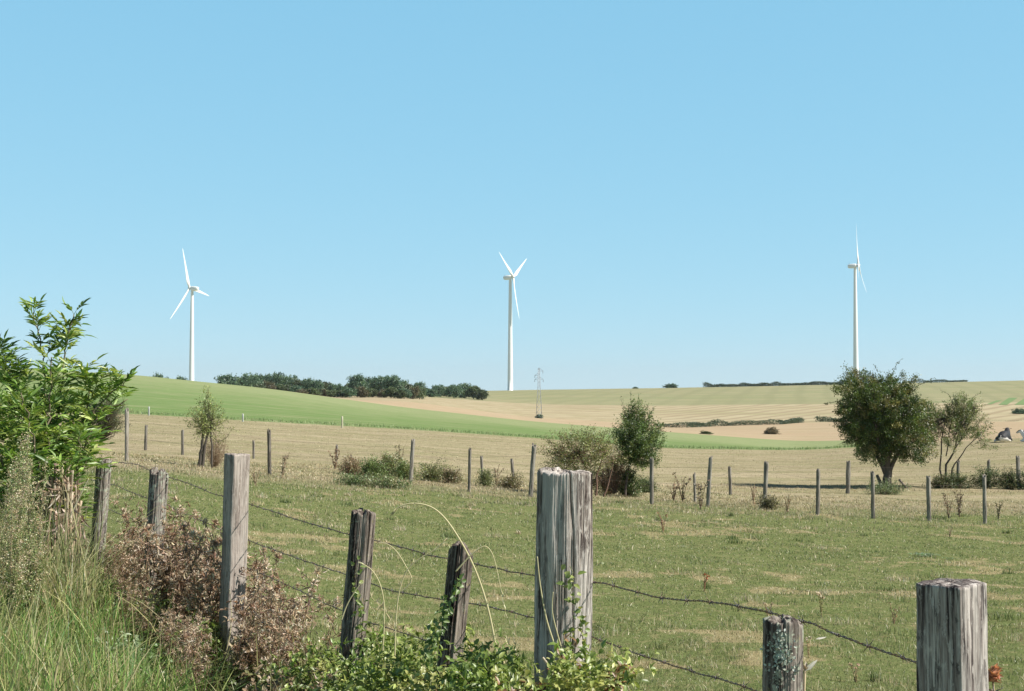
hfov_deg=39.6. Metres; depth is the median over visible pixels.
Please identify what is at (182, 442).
fence stake
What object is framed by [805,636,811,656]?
dead weed
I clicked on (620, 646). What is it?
barbed wire
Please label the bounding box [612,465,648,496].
shrub
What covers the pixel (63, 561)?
rough grass
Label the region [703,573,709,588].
dead weed
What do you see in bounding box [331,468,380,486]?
shrub
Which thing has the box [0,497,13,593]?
seed head weed
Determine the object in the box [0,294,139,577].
leafy shrub
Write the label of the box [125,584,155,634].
dried thistle
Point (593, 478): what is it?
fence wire
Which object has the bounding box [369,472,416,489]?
shrub
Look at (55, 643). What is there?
yellowing grass
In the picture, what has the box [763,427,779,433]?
field bush
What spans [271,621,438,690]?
bramble
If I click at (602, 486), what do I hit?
shrub
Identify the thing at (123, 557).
dried thistle
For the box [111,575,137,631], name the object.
dried thistle
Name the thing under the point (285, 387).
field tree
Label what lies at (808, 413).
stubble field
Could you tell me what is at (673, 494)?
dead weed
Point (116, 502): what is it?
dried thistle
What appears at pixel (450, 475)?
shrub
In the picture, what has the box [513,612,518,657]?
grass stalk
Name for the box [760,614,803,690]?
fence post
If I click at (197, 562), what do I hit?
dried thistle
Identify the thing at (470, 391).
field tree
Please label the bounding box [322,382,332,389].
field tree
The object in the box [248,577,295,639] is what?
dried thistle
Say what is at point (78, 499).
dry straw
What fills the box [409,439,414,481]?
fence stake
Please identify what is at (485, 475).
shrub
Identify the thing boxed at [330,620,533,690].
bramble
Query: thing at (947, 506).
dead weed
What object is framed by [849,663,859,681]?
dead weed
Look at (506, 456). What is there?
fence wire
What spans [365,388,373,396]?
field tree
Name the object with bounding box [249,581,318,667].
dried thistle
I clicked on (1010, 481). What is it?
shrub
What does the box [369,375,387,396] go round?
field tree
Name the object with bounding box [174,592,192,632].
dried thistle
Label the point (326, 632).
fence foot grass
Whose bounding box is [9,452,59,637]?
seed head weed
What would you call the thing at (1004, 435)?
cow
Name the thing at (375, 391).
field tree
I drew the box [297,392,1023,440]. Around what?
bare field
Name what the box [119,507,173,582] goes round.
dried thistle
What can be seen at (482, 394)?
field tree
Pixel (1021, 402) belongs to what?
crop strip
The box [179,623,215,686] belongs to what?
dried thistle
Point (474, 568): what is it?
dry straw
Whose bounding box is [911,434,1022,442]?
meadow
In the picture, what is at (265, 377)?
field tree
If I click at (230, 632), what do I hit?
dry straw
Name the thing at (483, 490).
uncut grass
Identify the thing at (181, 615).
dried thistle
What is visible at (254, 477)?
dead weed
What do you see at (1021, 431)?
cow
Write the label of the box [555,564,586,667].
bindweed
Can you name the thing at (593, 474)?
shrub
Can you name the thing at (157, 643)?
leafy weed
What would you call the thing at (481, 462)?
fence stake
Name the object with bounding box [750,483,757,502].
dead weed
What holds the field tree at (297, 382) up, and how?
on the stubble field at (808, 413)
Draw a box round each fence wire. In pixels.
[130,420,916,484]
[135,438,973,501]
[147,439,932,489]
[167,433,1006,479]
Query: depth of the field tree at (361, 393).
730.11 m
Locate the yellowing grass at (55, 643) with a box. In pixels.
[0,543,389,690]
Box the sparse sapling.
[918,390,998,487]
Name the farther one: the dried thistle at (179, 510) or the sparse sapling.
the sparse sapling
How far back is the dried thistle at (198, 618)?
7.25 m
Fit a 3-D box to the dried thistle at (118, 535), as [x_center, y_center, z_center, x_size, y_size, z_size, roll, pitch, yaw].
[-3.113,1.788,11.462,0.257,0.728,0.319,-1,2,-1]
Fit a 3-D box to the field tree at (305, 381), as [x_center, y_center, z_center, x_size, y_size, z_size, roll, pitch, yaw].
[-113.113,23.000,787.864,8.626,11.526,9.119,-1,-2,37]
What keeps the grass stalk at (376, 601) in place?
on the pasture
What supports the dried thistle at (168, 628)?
on the pasture
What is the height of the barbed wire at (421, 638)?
0.122 m
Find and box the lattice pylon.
[535,368,542,417]
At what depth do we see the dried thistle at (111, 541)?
11.54 m
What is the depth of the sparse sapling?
57.53 m
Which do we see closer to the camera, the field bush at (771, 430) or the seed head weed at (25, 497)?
the seed head weed at (25, 497)
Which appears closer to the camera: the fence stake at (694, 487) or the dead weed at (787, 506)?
the dead weed at (787, 506)
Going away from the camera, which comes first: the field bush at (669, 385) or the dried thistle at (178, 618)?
the dried thistle at (178, 618)
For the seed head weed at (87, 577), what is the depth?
8.80 m
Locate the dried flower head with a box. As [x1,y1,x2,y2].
[988,663,1003,690]
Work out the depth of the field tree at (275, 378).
864.34 m
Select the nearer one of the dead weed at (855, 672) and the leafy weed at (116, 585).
the leafy weed at (116, 585)
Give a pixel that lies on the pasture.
(672, 460)
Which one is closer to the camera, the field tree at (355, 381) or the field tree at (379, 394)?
the field tree at (379, 394)
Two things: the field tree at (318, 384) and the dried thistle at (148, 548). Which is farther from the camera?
the field tree at (318, 384)
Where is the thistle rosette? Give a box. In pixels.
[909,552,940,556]
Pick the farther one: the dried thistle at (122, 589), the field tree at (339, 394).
the field tree at (339, 394)
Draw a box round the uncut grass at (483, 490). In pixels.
[5,451,1023,556]
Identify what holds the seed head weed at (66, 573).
on the pasture
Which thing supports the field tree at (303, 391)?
on the stubble field at (808, 413)
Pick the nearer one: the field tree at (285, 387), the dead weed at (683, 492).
the dead weed at (683, 492)
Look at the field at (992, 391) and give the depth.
1088.75 m
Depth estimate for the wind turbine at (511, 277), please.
1410.29 m
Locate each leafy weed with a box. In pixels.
[0,562,133,644]
[88,581,253,676]
[94,627,187,689]
[117,621,232,678]
[197,629,329,690]
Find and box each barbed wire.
[84,478,756,690]
[87,503,524,678]
[91,456,1003,690]
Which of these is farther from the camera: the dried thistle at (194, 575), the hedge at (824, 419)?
the hedge at (824, 419)
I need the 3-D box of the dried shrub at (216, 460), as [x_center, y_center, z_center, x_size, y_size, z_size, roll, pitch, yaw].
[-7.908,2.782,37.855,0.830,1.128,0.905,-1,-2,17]
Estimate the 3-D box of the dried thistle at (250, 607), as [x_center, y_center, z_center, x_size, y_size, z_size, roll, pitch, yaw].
[-1.217,1.549,6.948,0.351,0.800,0.283,-4,-1,-41]
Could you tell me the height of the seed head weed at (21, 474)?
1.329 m
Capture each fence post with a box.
[89,459,111,576]
[144,467,168,630]
[217,453,249,681]
[337,508,375,677]
[436,541,472,690]
[534,467,592,689]
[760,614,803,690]
[916,578,988,690]
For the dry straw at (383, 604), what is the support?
on the bramble at (417, 682)
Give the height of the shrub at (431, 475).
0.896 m
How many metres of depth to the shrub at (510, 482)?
41.28 m
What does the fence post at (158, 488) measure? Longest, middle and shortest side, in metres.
1.283 x 0.134 x 0.131 m
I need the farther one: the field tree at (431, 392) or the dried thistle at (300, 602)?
the field tree at (431, 392)
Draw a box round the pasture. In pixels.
[0,412,1023,690]
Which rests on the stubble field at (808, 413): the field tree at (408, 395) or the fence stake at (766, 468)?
the field tree at (408, 395)
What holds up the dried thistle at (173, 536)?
on the pasture
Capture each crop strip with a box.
[999,398,1016,404]
[1015,399,1023,404]
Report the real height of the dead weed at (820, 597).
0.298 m
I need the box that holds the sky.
[0,0,1023,390]
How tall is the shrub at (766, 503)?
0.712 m
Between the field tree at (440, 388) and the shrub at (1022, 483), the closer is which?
the shrub at (1022, 483)
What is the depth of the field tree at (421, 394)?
752.67 m
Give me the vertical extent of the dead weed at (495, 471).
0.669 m
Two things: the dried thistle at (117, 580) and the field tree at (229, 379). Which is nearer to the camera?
the dried thistle at (117, 580)
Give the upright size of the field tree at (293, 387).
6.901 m
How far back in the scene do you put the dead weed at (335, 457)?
46.98 m
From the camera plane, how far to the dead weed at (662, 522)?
26.91 m
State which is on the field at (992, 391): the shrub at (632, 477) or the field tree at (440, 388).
the field tree at (440, 388)
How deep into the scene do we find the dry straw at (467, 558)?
4.98 m
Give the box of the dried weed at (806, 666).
[803,660,816,690]
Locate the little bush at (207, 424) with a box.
[178,386,236,467]
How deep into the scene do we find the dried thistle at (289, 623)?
7.72 m
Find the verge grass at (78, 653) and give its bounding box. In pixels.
[0,552,272,690]
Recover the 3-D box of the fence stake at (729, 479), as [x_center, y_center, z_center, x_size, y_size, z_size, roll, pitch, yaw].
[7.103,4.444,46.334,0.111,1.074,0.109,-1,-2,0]
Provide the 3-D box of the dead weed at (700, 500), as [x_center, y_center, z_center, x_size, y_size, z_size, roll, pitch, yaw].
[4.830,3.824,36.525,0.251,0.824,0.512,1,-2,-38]
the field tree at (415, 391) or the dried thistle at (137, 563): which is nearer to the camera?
the dried thistle at (137, 563)
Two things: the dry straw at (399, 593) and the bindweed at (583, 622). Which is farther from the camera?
the dry straw at (399, 593)
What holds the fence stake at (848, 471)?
on the pasture
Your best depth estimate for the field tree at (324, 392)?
752.34 m
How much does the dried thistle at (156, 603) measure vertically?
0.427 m
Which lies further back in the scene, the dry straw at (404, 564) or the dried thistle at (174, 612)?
the dried thistle at (174, 612)
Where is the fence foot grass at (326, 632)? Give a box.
[187,595,529,690]
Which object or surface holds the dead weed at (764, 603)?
on the pasture
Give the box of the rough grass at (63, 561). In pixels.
[0,461,192,643]
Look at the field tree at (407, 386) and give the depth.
783.09 m
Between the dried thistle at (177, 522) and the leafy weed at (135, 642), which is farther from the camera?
the dried thistle at (177, 522)
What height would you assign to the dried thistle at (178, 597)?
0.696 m
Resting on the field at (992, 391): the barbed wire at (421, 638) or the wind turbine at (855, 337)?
the wind turbine at (855, 337)
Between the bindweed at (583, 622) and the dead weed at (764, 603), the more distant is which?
the dead weed at (764, 603)
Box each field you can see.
[0,369,854,449]
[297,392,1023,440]
[334,396,1023,423]
[425,380,1023,405]
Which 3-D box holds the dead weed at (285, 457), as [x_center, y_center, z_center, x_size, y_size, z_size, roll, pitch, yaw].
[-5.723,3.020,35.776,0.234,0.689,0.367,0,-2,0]
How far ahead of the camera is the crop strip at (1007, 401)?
913.36 m
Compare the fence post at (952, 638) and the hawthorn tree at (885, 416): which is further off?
the hawthorn tree at (885, 416)
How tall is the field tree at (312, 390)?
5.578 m
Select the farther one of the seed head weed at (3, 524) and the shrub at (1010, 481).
the shrub at (1010, 481)
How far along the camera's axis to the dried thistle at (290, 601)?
7.46 m
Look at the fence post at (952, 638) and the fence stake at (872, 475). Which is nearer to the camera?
the fence post at (952, 638)
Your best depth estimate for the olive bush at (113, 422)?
65.92 m
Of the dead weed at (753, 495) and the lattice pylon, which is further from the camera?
the lattice pylon
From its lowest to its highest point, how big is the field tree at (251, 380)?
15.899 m
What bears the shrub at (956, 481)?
on the pasture
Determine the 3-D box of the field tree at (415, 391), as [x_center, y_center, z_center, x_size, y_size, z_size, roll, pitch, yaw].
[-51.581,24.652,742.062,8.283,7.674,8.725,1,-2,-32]
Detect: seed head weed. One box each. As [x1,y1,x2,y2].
[0,431,37,610]
[0,459,35,645]
[0,463,35,572]
[0,483,11,588]
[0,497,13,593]
[4,434,47,606]
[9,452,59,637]
[35,566,52,636]
[61,563,80,623]
[80,559,91,605]
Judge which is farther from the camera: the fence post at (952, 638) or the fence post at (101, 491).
the fence post at (101, 491)
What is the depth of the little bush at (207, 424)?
37.24 m
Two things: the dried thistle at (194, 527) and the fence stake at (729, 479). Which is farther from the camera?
the fence stake at (729, 479)
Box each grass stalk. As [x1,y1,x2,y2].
[370,591,397,643]
[375,599,380,655]
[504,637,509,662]
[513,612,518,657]
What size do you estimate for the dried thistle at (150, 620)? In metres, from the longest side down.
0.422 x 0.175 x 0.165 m
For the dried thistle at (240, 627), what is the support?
on the pasture
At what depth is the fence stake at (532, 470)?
37.03 m
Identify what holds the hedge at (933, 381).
on the field at (992, 391)
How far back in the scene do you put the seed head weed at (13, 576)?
7.64 m
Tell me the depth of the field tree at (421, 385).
889.95 m
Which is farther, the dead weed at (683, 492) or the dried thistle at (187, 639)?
the dead weed at (683, 492)
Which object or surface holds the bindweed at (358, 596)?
attached to the fence post at (361, 533)
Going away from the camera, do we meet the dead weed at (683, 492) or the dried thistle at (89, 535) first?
the dried thistle at (89, 535)
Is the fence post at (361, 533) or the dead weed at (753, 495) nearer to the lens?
the fence post at (361, 533)
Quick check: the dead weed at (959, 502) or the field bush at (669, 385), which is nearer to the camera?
the dead weed at (959, 502)
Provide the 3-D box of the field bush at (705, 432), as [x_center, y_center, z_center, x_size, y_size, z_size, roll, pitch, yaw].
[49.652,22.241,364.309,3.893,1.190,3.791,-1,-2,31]
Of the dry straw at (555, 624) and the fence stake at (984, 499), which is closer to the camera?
the dry straw at (555, 624)
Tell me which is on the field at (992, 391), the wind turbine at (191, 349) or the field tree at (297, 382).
the wind turbine at (191, 349)
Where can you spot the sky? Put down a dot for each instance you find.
(684, 189)
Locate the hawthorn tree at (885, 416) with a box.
[825,360,941,487]
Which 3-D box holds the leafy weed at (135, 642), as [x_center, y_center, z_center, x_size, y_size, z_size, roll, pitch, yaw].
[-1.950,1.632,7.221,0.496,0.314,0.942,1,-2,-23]
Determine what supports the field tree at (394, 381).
on the stubble field at (808, 413)
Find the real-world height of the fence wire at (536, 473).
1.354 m
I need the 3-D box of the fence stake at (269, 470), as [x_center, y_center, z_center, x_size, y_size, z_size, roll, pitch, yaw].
[-6.443,2.863,37.755,0.110,1.342,0.112,-1,-2,0]
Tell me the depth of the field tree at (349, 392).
723.27 m
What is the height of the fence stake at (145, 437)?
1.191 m
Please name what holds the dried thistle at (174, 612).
on the pasture
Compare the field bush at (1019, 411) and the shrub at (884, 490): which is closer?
the shrub at (884, 490)
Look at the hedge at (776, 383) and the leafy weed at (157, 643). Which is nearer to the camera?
the leafy weed at (157, 643)
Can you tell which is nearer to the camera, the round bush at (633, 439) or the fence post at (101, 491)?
the fence post at (101, 491)
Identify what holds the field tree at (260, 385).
on the stubble field at (808, 413)
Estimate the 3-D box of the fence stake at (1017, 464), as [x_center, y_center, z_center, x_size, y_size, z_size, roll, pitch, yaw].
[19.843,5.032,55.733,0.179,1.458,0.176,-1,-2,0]
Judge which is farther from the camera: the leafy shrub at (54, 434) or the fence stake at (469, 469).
the fence stake at (469, 469)
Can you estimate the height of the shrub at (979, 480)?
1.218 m
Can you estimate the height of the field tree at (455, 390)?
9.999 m
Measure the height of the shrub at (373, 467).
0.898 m
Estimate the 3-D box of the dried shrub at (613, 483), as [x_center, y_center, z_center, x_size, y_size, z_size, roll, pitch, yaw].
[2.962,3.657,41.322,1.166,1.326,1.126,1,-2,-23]
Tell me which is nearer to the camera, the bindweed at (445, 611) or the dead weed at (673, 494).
the bindweed at (445, 611)
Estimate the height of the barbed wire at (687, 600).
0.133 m
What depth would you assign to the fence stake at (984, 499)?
35.53 m
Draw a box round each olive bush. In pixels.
[74,397,132,440]
[529,423,632,496]
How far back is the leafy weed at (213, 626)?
8.46 m
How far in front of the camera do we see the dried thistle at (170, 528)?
10.58 m
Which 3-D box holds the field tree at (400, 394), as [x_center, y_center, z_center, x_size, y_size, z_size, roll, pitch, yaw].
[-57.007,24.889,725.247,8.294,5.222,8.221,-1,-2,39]
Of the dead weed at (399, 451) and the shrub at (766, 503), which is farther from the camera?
the dead weed at (399, 451)
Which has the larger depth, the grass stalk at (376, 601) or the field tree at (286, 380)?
the field tree at (286, 380)
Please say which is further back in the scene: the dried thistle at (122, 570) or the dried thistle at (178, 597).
the dried thistle at (122, 570)
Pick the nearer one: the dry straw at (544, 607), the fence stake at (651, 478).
the dry straw at (544, 607)
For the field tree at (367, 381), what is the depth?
819.12 m
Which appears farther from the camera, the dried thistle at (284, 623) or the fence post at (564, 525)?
the dried thistle at (284, 623)
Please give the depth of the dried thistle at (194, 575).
8.07 m
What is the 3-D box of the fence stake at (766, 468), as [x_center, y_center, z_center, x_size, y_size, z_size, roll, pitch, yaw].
[6.911,3.826,38.784,0.132,1.394,0.137,3,-2,0]
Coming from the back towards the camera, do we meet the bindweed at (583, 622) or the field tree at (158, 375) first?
the field tree at (158, 375)
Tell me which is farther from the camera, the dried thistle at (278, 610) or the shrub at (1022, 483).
the shrub at (1022, 483)
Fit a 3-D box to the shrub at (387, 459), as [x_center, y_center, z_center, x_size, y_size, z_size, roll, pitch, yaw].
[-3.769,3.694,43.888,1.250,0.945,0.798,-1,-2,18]
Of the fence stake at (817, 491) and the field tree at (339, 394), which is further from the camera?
the field tree at (339, 394)
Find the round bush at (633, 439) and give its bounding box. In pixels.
[607,391,670,496]
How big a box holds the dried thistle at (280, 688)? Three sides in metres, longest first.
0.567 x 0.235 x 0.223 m
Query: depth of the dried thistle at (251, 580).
8.20 m
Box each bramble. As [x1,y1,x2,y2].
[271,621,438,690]
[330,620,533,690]
[415,627,658,690]
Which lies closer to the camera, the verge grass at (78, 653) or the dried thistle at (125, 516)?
the verge grass at (78, 653)
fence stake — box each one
[125,408,128,461]
[144,424,147,449]
[181,430,183,454]
[252,440,254,458]
[267,428,271,473]
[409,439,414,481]
[468,447,470,491]
[480,455,482,470]
[510,459,514,476]
[528,443,536,496]
[649,457,653,503]
[693,472,696,502]
[706,456,712,506]
[728,465,731,494]
[763,460,768,498]
[816,469,819,514]
[845,460,850,493]
[870,471,874,518]
[926,476,930,520]
[956,460,959,474]
[982,474,986,523]
[1016,455,1020,489]
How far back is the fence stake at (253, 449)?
54.69 m
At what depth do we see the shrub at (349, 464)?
42.36 m
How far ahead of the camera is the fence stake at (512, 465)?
51.63 m
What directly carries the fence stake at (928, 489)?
on the pasture
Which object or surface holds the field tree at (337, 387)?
on the stubble field at (808, 413)
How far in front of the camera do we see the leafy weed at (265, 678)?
6.70 m
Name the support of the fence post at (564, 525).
on the pasture
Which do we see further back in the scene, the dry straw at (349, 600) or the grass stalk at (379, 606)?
the grass stalk at (379, 606)
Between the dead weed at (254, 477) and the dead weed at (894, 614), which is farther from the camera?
the dead weed at (254, 477)
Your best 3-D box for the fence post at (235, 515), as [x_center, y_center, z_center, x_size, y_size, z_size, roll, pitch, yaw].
[-1.568,1.322,8.000,0.117,1.432,0.120,3,-2,-39]
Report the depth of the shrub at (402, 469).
41.00 m
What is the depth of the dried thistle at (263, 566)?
7.96 m
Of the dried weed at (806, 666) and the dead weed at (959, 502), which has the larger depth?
the dead weed at (959, 502)
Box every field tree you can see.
[153,372,163,377]
[213,373,239,385]
[237,372,263,386]
[255,383,265,387]
[259,374,267,382]
[263,380,276,389]
[266,372,284,385]
[279,384,291,390]
[280,374,299,384]
[289,385,304,391]
[292,379,302,385]
[294,388,308,393]
[300,377,313,389]
[306,387,321,395]
[307,379,324,388]
[318,389,328,395]
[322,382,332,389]
[326,383,342,390]
[326,390,337,396]
[335,390,344,397]
[341,388,357,397]
[346,373,368,396]
[354,386,370,397]
[364,376,372,388]
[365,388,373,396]
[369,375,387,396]
[371,388,377,396]
[377,389,386,397]
[381,374,404,389]
[381,386,397,397]
[392,389,407,398]
[400,389,412,397]
[403,383,414,388]
[408,386,419,398]
[412,381,427,395]
[412,386,426,398]
[426,388,437,396]
[431,384,446,396]
[443,384,462,397]
[458,382,471,397]
[461,385,480,398]
[473,389,488,399]
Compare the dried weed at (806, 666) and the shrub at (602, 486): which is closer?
the dried weed at (806, 666)
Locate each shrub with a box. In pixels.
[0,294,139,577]
[195,430,228,467]
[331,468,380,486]
[332,454,367,475]
[351,454,391,478]
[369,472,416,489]
[376,451,403,475]
[382,453,422,479]
[414,457,449,481]
[438,465,465,482]
[473,466,496,486]
[492,471,525,488]
[537,464,609,489]
[592,469,614,494]
[596,448,630,493]
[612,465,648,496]
[635,473,660,492]
[755,490,782,509]
[863,477,911,494]
[922,473,948,487]
[931,468,978,488]
[967,461,1006,488]
[986,464,1021,489]
[1011,469,1023,489]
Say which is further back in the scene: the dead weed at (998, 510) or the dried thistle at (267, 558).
the dead weed at (998, 510)
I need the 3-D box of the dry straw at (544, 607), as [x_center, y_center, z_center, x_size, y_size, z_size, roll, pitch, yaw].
[0.126,0.856,4.409,0.098,0.403,0.006,0,-2,0]
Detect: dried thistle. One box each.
[86,533,117,579]
[102,531,117,572]
[103,558,119,589]
[106,527,144,589]
[106,577,139,627]
[108,495,178,560]
[109,570,131,625]
[110,524,139,584]
[110,571,127,628]
[111,545,129,573]
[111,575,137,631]
[119,500,166,629]
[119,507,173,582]
[121,514,178,570]
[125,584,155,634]
[128,538,144,589]
[132,501,201,618]
[135,589,163,646]
[138,583,174,628]
[141,520,195,635]
[154,513,220,617]
[155,607,175,678]
[158,548,208,620]
[159,605,182,651]
[162,604,197,686]
[163,522,192,598]
[164,518,184,561]
[164,604,208,665]
[166,511,206,593]
[172,615,213,690]
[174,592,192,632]
[176,517,249,659]
[179,520,222,617]
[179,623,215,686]
[184,534,219,611]
[186,541,210,605]
[187,613,214,690]
[190,544,262,622]
[214,545,280,601]
[217,580,297,666]
[222,602,282,672]
[225,592,295,686]
[236,564,326,651]
[241,545,285,651]
[244,574,265,638]
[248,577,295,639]
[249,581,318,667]
[252,605,287,641]
[262,670,337,690]
[267,594,343,677]
[269,597,301,656]
[269,604,325,651]
[273,582,316,641]
[275,670,286,690]
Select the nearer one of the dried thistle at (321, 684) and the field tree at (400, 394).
the dried thistle at (321, 684)
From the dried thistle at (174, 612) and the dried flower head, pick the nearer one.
the dried flower head
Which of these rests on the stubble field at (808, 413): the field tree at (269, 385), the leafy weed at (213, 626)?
the field tree at (269, 385)
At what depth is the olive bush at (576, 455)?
39.37 m
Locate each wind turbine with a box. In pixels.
[170,252,208,380]
[499,252,525,390]
[848,229,866,373]
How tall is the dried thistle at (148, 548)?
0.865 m
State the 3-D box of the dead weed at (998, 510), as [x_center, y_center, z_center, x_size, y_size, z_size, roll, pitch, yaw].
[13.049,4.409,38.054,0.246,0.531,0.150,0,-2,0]
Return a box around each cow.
[994,427,1012,441]
[1016,429,1023,441]
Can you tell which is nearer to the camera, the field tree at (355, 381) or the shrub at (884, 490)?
the shrub at (884, 490)
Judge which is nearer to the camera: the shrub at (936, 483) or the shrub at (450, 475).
the shrub at (450, 475)
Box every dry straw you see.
[69,478,88,518]
[218,589,231,666]
[341,580,363,620]
[358,562,384,661]
[378,542,411,591]
[390,503,497,656]
[394,538,448,662]
[455,546,506,615]
[537,556,559,659]
[552,592,563,655]
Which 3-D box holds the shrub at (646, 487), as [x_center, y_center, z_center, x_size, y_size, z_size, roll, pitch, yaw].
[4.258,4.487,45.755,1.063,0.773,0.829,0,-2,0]
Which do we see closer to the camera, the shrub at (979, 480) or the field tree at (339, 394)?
the shrub at (979, 480)
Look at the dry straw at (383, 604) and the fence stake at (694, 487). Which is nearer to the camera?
the dry straw at (383, 604)
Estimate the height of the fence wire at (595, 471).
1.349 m
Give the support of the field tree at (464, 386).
on the field at (992, 391)
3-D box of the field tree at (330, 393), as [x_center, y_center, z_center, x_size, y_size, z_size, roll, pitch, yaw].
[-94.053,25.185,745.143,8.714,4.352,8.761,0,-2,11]
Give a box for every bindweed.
[350,555,367,658]
[419,573,466,667]
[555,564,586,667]
[575,612,590,679]
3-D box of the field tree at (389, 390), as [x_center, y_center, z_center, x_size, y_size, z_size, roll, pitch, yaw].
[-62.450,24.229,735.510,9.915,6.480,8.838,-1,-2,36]
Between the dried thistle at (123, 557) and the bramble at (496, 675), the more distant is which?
the dried thistle at (123, 557)
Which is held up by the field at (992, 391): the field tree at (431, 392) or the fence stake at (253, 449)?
the field tree at (431, 392)
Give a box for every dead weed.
[250,469,259,485]
[280,452,289,477]
[329,447,339,468]
[394,444,403,462]
[493,464,503,483]
[657,512,667,530]
[667,481,677,499]
[672,472,690,501]
[694,479,709,509]
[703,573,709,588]
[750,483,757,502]
[763,602,772,615]
[785,494,791,511]
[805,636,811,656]
[816,591,824,617]
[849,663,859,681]
[888,602,899,623]
[941,493,952,517]
[954,488,963,516]
[995,500,1003,518]
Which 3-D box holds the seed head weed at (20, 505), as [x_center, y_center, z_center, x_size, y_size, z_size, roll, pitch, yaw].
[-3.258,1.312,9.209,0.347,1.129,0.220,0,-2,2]
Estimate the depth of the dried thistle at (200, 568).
8.68 m
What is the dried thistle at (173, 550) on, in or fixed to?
on the pasture
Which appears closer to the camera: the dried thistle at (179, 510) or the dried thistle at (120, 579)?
the dried thistle at (179, 510)
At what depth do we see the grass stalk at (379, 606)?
6.62 m
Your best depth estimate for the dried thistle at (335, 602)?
6.86 m
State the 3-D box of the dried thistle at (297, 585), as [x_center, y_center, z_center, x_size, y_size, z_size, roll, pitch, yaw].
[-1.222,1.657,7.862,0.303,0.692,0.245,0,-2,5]
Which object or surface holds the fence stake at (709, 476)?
on the pasture
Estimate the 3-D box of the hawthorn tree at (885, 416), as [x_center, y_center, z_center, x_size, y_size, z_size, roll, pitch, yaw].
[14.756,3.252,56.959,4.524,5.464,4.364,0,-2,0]
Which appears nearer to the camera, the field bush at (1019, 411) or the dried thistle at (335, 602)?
the dried thistle at (335, 602)
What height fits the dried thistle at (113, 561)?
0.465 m
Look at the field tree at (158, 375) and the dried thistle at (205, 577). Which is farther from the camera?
the field tree at (158, 375)
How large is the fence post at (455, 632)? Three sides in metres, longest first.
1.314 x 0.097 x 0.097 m
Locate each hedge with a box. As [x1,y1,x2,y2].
[659,417,803,427]
[702,381,843,386]
[814,415,848,421]
[906,379,968,382]
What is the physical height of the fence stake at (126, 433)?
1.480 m
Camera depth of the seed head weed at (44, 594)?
8.00 m
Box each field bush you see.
[662,383,677,387]
[699,430,713,433]
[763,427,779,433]
[1011,407,1023,413]
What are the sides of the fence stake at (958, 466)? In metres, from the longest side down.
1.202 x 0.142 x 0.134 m
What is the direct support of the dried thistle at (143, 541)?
on the pasture
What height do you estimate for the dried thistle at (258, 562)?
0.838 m

